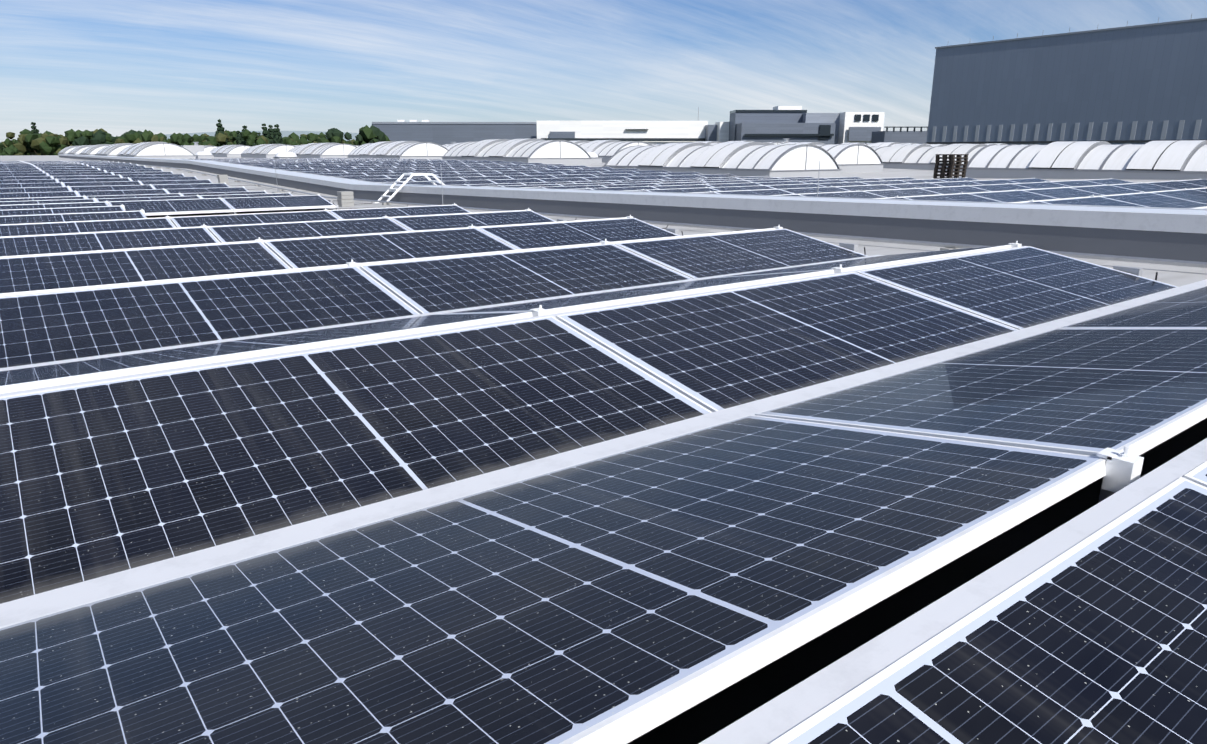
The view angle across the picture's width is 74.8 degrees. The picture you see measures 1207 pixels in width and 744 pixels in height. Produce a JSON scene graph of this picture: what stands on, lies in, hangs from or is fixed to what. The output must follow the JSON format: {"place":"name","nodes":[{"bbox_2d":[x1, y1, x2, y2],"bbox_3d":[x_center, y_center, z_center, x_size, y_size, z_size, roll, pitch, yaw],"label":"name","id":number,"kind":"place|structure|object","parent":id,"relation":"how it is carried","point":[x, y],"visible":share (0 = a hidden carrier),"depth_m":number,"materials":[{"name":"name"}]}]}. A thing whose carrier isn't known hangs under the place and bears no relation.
{"place":"outdoors","nodes":[
{"label":"outdoors","id":0,"kind":"place"},
{"bbox_2d":[0,155,1206,286],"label":"roof","id":1,"kind":"structure","parent":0,"point":[1178,276],"depth_m":16.56,"materials":[{"name":"grey"}]},
{"bbox_2d":[58,146,77,155],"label":"skylight","id":2,"kind":"object","parent":1,"relation":"on","point":[66,150],"visible":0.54,"depth_m":141.57},
{"bbox_2d":[67,145,92,154],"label":"skylight","id":3,"kind":"object","parent":1,"relation":"on","point":[77,150],"visible":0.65,"depth_m":125.37},
{"bbox_2d":[79,144,110,154],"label":"skylight","id":4,"kind":"object","parent":1,"relation":"on","point":[93,150],"visible":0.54,"depth_m":109.27},
{"bbox_2d":[94,143,133,155],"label":"skylight","id":5,"kind":"object","parent":1,"relation":"on","point":[113,150],"visible":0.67,"depth_m":92.72},
{"bbox_2d":[117,142,195,158],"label":"skylight","id":6,"kind":"object","parent":1,"relation":"on","point":[165,150],"visible":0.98,"depth_m":76.35},
{"bbox_2d":[181,142,203,154],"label":"vent unit","id":7,"kind":"object","parent":1,"relation":"on","point":[195,148],"visible":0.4,"depth_m":102.73,"materials":[{"name":"metal"}]},
{"bbox_2d":[196,151,213,158],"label":"dome rooflight","id":8,"kind":"object","parent":1,"relation":"on","point":[203,155],"visible":0.92,"depth_m":89.00,"materials":[{"name":"white plastic"}]},
{"bbox_2d":[204,145,216,151],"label":"skylight","id":9,"kind":"object","parent":1,"relation":"on","point":[208,148],"visible":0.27,"depth_m":134.14},
{"bbox_2d":[217,175,228,184],"bbox_3d":[-14.283,-7.220,29.636,0.312,0.358,0.310,-12,19,-36],"label":"vent","id":10,"kind":"object","parent":1,"relation":"on","point":[222,178],"depth_m":29.52,"materials":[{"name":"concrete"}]},
{"bbox_2d":[210,145,251,156],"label":"skylight","id":11,"kind":"object","parent":1,"relation":"on","point":[229,151],"visible":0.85,"depth_m":118.59},
{"bbox_2d":[241,144,295,157],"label":"skylight","id":12,"kind":"object","parent":1,"relation":"on","point":[265,151],"visible":0.81,"depth_m":103.37},
{"bbox_2d":[272,167,283,192],"bbox_3d":[-10.418,-6.165,25.156,0.300,0.980,0.300,-12,19,-36],"label":"lightning rod","id":13,"kind":"object","parent":1,"relation":"on","point":[277,186],"visible":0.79,"depth_m":25.18,"materials":[{"name":"metal"}]},
{"bbox_2d":[273,152,298,158],"bbox_3d":[-26.286,-17.819,65.440,1.700,0.858,1.700,-12,19,-36],"label":"dome rooflight","id":14,"kind":"object","parent":1,"relation":"on","point":[285,155],"visible":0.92,"depth_m":64.80,"materials":[{"name":"white plastic"}]},
{"bbox_2d":[288,143,355,157],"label":"skylight","id":15,"kind":"object","parent":1,"relation":"on","point":[324,150],"visible":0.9,"depth_m":86.48},
{"bbox_2d":[337,191,353,206],"bbox_3d":[-6.306,-4.227,19.293,0.309,0.358,0.309,-12,19,-36],"label":"vent","id":16,"kind":"object","parent":1,"relation":"on","point":[345,199],"depth_m":19.19,"materials":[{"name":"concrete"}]},
{"bbox_2d":[347,141,447,158],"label":"skylight","id":17,"kind":"object","parent":1,"relation":"on","point":[406,150],"visible":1,"depth_m":70.83},
{"bbox_2d":[374,173,444,202],"bbox_3d":[-4.955,-4.937,21.200,2.320,0.770,0.620,-12,19,-36],"label":"crossover stair","id":18,"kind":"object","parent":1,"relation":"on","point":[426,175],"visible":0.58,"depth_m":20.94,"materials":[{"name":"silver metal"}]},
{"bbox_2d":[442,142,462,149],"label":"skylight","id":19,"kind":"object","parent":1,"relation":"on","point":[448,146],"depth_m":87.18},
{"bbox_2d":[442,138,591,164],"bbox_3d":[-6.769,-16.401,58.792,5.360,1.834,12.860,-12,19,-36],"label":"skylight","id":20,"kind":"object","parent":1,"relation":"on","point":[563,152],"visible":1,"depth_m":54.97},
{"bbox_2d":[587,152,602,162],"bbox_3d":[-1.259,-16.506,60.756,1.700,0.858,1.700,-12,19,-36],"label":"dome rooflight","id":21,"kind":"object","parent":1,"relation":"on","point":[595,158],"visible":0.46,"depth_m":60.29,"materials":[{"name":"white plastic"}]},
{"bbox_2d":[0,160,1206,743],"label":"solar panel mounts","id":22,"kind":"object","parent":1,"relation":"on","point":[782,696],"visible":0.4,"depth_m":1.63,"materials":[{"name":"metal"}]},
{"bbox_2d":[0,160,1206,743],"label":"solar panels","id":23,"kind":"object","parent":22,"relation":"on","point":[628,596],"visible":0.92,"depth_m":1.94,"materials":[{"name":"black glass"}]},
{"bbox_2d":[571,140,650,162],"bbox_3d":[-0.987,-19.307,69.049,5.360,1.834,12.860,-12,19,-36],"label":"skylight","id":24,"kind":"object","parent":1,"relation":"on","point":[606,150],"visible":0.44,"depth_m":64.72},
{"bbox_2d":[59,154,1206,261],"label":"roof parapet","id":25,"kind":"structure","parent":1,"relation":"on","point":[1165,233],"depth_m":10.17,"materials":[{"name":"grey metal"}]},
{"bbox_2d":[70,158,1206,267],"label":"cable conduit","id":26,"kind":"object","parent":1,"relation":"on","point":[949,246],"visible":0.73,"depth_m":9.01,"materials":[{"name":"metal"}]},
{"bbox_2d":[238,184,1157,280],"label":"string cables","id":27,"kind":"object","parent":1,"relation":"on","point":[1137,271],"visible":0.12,"depth_m":7.08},
{"bbox_2d":[209,157,1206,208],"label":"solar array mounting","id":28,"kind":"object","parent":1,"relation":"on","point":[1032,200],"visible":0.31,"depth_m":20.43,"materials":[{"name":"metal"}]},
{"bbox_2d":[189,158,1206,208],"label":"solar panels","id":29,"kind":"object","parent":28,"relation":"on","point":[463,172],"visible":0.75,"depth_m":24.51,"materials":[{"name":"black glass"}]},
{"bbox_2d":[602,142,841,177],"bbox_3d":[5.922,-11.493,42.791,5.360,1.834,12.860,-12,19,-36],"label":"skylight","id":30,"kind":"object","parent":1,"relation":"on","point":[744,159],"visible":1,"depth_m":39.25},
{"bbox_2d":[693,141,783,144],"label":"skylight","id":31,"kind":"object","parent":1,"relation":"on","point":[717,142],"visible":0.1,"depth_m":71.25},
{"bbox_2d":[817,162,819,196],"bbox_3d":[3.295,-2.776,12.142,0.300,0.980,0.300,-12,19,-36],"label":"lightning rod","id":32,"kind":"object","parent":1,"relation":"on","point":[818,179],"visible":0.15,"depth_m":12.09,"materials":[{"name":"metal"}]},
{"bbox_2d":[767,142,882,172],"bbox_3d":[11.704,-14.465,53.031,5.360,1.834,12.860,-12,19,-36],"label":"skylight","id":33,"kind":"object","parent":1,"relation":"on","point":[848,158],"visible":0.29,"depth_m":48.30},
{"bbox_2d":[835,142,926,146],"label":"skylight","id":34,"kind":"object","parent":1,"relation":"on","point":[880,144],"visible":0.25,"depth_m":82.14},
{"bbox_2d":[871,144,986,170],"bbox_3d":[23.570,-15.107,55.680,5.360,1.834,12.860,-12,19,-36],"label":"skylight","id":35,"kind":"object","parent":1,"relation":"on","point":[917,156],"visible":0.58,"depth_m":54.80},
{"bbox_2d":[888,144,996,146],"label":"skylight","id":36,"kind":"object","parent":1,"relation":"on","point":[934,145],"visible":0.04,"depth_m":66.40},
{"bbox_2d":[933,154,968,178],"bbox_3d":[15.089,-8.866,34.326,1.236,1.159,0.878,-12,19,-36],"label":"pallet stack","id":37,"kind":"object","parent":1,"relation":"on","point":[950,165],"visible":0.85,"depth_m":34.08,"materials":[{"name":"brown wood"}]},
{"bbox_2d":[987,143,1031,144],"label":"skylight","id":38,"kind":"object","parent":1,"relation":"on","point":[1004,144],"visible":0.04,"depth_m":94.85},
{"bbox_2d":[965,140,1206,179],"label":"skylight","id":39,"kind":"object","parent":1,"relation":"on","point":[1171,160],"visible":1,"depth_m":36.31},
{"bbox_2d":[0,0,1206,141],"label":"sky","id":40,"kind":"structure","parent":0,"point":[118,67],"materials":[{"name":"blue"}]},
{"bbox_2d":[926,15,1206,144],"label":"bay warehouse","id":41,"kind":"structure","parent":0,"point":[1141,84],"depth_m":183.22,"materials":[{"name":"metal"}]},
{"label":"land","id":42,"kind":"structure","parent":0,"visible":0},
{"bbox_2d":[0,146,24,155],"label":"tree","id":43,"kind":"object","parent":42,"relation":"on","point":[11,151],"visible":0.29,"depth_m":293.55,"materials":[{"name":"green plant"}]},
{"bbox_2d":[2,145,31,154],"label":"tree","id":44,"kind":"object","parent":42,"relation":"on","point":[27,152],"visible":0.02,"depth_m":310.55,"materials":[{"name":"green plant"}]},
{"bbox_2d":[2,129,36,151],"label":"tree","id":45,"kind":"object","parent":42,"relation":"on","point":[7,142],"visible":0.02,"depth_m":312.52,"materials":[{"name":"green plant"}]},
{"bbox_2d":[13,134,40,154],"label":"tree","id":46,"kind":"object","parent":42,"relation":"on","point":[20,145],"visible":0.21,"depth_m":306.94,"materials":[{"name":"green plant"}]},
{"bbox_2d":[31,122,38,133],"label":"tree","id":47,"kind":"object","parent":42,"relation":"on","point":[34,129],"visible":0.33,"depth_m":337.60,"materials":[{"name":"green plant"}]},
{"bbox_2d":[22,131,61,154],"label":"tree","id":48,"kind":"object","parent":42,"relation":"on","point":[28,138],"visible":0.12,"depth_m":304.87,"materials":[{"name":"green plant"}]},
{"bbox_2d":[31,133,67,154],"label":"tree","id":49,"kind":"object","parent":42,"relation":"on","point":[43,142],"visible":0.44,"depth_m":295.92,"materials":[{"name":"green plant"}]},
{"bbox_2d":[59,129,81,146],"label":"tree","id":50,"kind":"object","parent":42,"relation":"on","point":[71,135],"visible":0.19,"depth_m":320.26,"materials":[{"name":"green plant"}]},
{"bbox_2d":[74,129,116,145],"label":"tree","id":51,"kind":"object","parent":42,"relation":"on","point":[99,136],"visible":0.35,"depth_m":294.81,"materials":[{"name":"green plant"}]},
{"bbox_2d":[93,128,111,135],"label":"tree","id":52,"kind":"object","parent":42,"relation":"on","point":[103,130],"depth_m":312.89,"materials":[{"name":"green plant"}]},
{"bbox_2d":[114,134,143,143],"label":"tree","id":53,"kind":"object","parent":42,"relation":"on","point":[128,138],"visible":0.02,"depth_m":292.94,"materials":[{"name":"green plant"}]},
{"bbox_2d":[128,130,142,133],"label":"tree","id":54,"kind":"object","parent":42,"relation":"on","point":[133,132],"visible":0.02,"depth_m":319.97,"materials":[{"name":"green plant"}]},
{"bbox_2d":[133,129,167,143],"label":"tree","id":55,"kind":"object","parent":42,"relation":"on","point":[147,136],"visible":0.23,"depth_m":294.95,"materials":[{"name":"green plant"}]},
{"bbox_2d":[1,131,358,142],"bbox_3d":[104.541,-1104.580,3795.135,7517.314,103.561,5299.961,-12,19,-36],"label":"distant hills","id":56,"kind":"structure","parent":42,"relation":"on","point":[288,133],"depth_m":3730.97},
{"bbox_2d":[170,133,191,143],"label":"tree","id":57,"kind":"object","parent":42,"relation":"on","point":[174,137],"visible":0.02,"depth_m":325.57,"materials":[{"name":"green plant"}]},
{"bbox_2d":[177,134,201,145],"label":"tree","id":58,"kind":"object","parent":42,"relation":"on","point":[187,139],"visible":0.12,"depth_m":304.31,"materials":[{"name":"green plant"}]},
{"bbox_2d":[200,133,208,141],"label":"tree","id":59,"kind":"object","parent":42,"relation":"on","point":[203,136],"visible":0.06,"depth_m":315.54,"materials":[{"name":"green plant"}]},
{"bbox_2d":[204,141,216,145],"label":"tree","id":60,"kind":"object","parent":42,"relation":"on","point":[211,143],"visible":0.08,"depth_m":299.74,"materials":[{"name":"green plant"}]},
{"bbox_2d":[202,132,227,145],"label":"tree","id":61,"kind":"object","parent":42,"relation":"on","point":[220,138],"visible":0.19,"depth_m":309.82,"materials":[{"name":"green plant"}]},
{"bbox_2d":[215,119,226,146],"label":"tree","id":62,"kind":"object","parent":42,"relation":"on","point":[220,128],"visible":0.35,"depth_m":316.89,"materials":[{"name":"green plant"}]},
{"bbox_2d":[214,130,236,144],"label":"tree","id":63,"kind":"object","parent":42,"relation":"on","point":[228,135],"visible":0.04,"depth_m":320.26,"materials":[{"name":"green plant"}]},
{"bbox_2d":[231,131,236,142],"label":"tree","id":64,"kind":"object","parent":42,"relation":"on","point":[233,134],"visible":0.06,"depth_m":334.63,"materials":[{"name":"green plant"}]},
{"bbox_2d":[235,131,240,144],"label":"tree","id":65,"kind":"object","parent":42,"relation":"on","point":[238,139],"visible":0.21,"depth_m":312.22,"materials":[{"name":"green plant"}]},
{"bbox_2d":[239,125,246,145],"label":"tree","id":66,"kind":"object","parent":42,"relation":"on","point":[243,141],"visible":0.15,"depth_m":309.81,"materials":[{"name":"green plant"}]},
{"bbox_2d":[239,129,268,145],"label":"tree","id":67,"kind":"object","parent":42,"relation":"on","point":[249,136],"visible":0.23,"depth_m":302.61,"materials":[{"name":"green plant"}]},
{"bbox_2d":[261,123,272,143],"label":"tree","id":68,"kind":"object","parent":42,"relation":"on","point":[265,133],"visible":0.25,"depth_m":336.17,"materials":[{"name":"green plant"}]},
{"bbox_2d":[268,125,273,140],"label":"tree","id":69,"kind":"object","parent":42,"relation":"on","point":[270,130],"visible":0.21,"depth_m":342.62,"materials":[{"name":"green plant"}]},
{"bbox_2d":[273,124,284,143],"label":"tree","id":70,"kind":"object","parent":42,"relation":"on","point":[277,137],"visible":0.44,"depth_m":301.43,"materials":[{"name":"green plant"}]},
{"bbox_2d":[282,137,293,144],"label":"tree","id":71,"kind":"object","parent":42,"relation":"on","point":[287,141],"visible":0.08,"depth_m":320.85,"materials":[{"name":"green plant"}]},
{"bbox_2d":[288,132,298,141],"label":"tree","id":72,"kind":"object","parent":42,"relation":"on","point":[293,136],"visible":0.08,"depth_m":330.66,"materials":[{"name":"green plant"}]},
{"bbox_2d":[297,137,311,144],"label":"tree","id":73,"kind":"object","parent":42,"relation":"on","point":[301,140],"visible":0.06,"depth_m":321.59,"materials":[{"name":"green plant"}]},
{"bbox_2d":[300,133,317,142],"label":"tree","id":74,"kind":"object","parent":42,"relation":"on","point":[312,137],"visible":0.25,"depth_m":334.20,"materials":[{"name":"green plant"}]},
{"bbox_2d":[317,132,325,137],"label":"tree","id":75,"kind":"object","parent":42,"relation":"on","point":[321,135],"visible":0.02,"depth_m":344.33,"materials":[{"name":"green plant"}]},
{"bbox_2d":[317,137,343,143],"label":"tree","id":76,"kind":"object","parent":42,"relation":"on","point":[322,140],"visible":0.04,"depth_m":294.50,"materials":[{"name":"green plant"}]},
{"bbox_2d":[325,128,351,143],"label":"tree","id":77,"kind":"object","parent":42,"relation":"on","point":[334,135],"visible":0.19,"depth_m":293.80,"materials":[{"name":"green plant"}]},
{"bbox_2d":[351,140,366,144],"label":"tree","id":78,"kind":"object","parent":42,"relation":"on","point":[357,142],"visible":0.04,"depth_m":309.29,"materials":[{"name":"green plant"}]},
{"bbox_2d":[355,125,385,143],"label":"tree","id":79,"kind":"object","parent":42,"relation":"on","point":[366,134],"visible":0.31,"depth_m":310.12,"materials":[{"name":"green plant"}]},
{"bbox_2d":[372,106,927,144],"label":"halls","id":80,"kind":"object","parent":42,"relation":"on","point":[792,123],"visible":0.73,"depth_m":379.74,"materials":[{"name":"white metal"}]}
]}

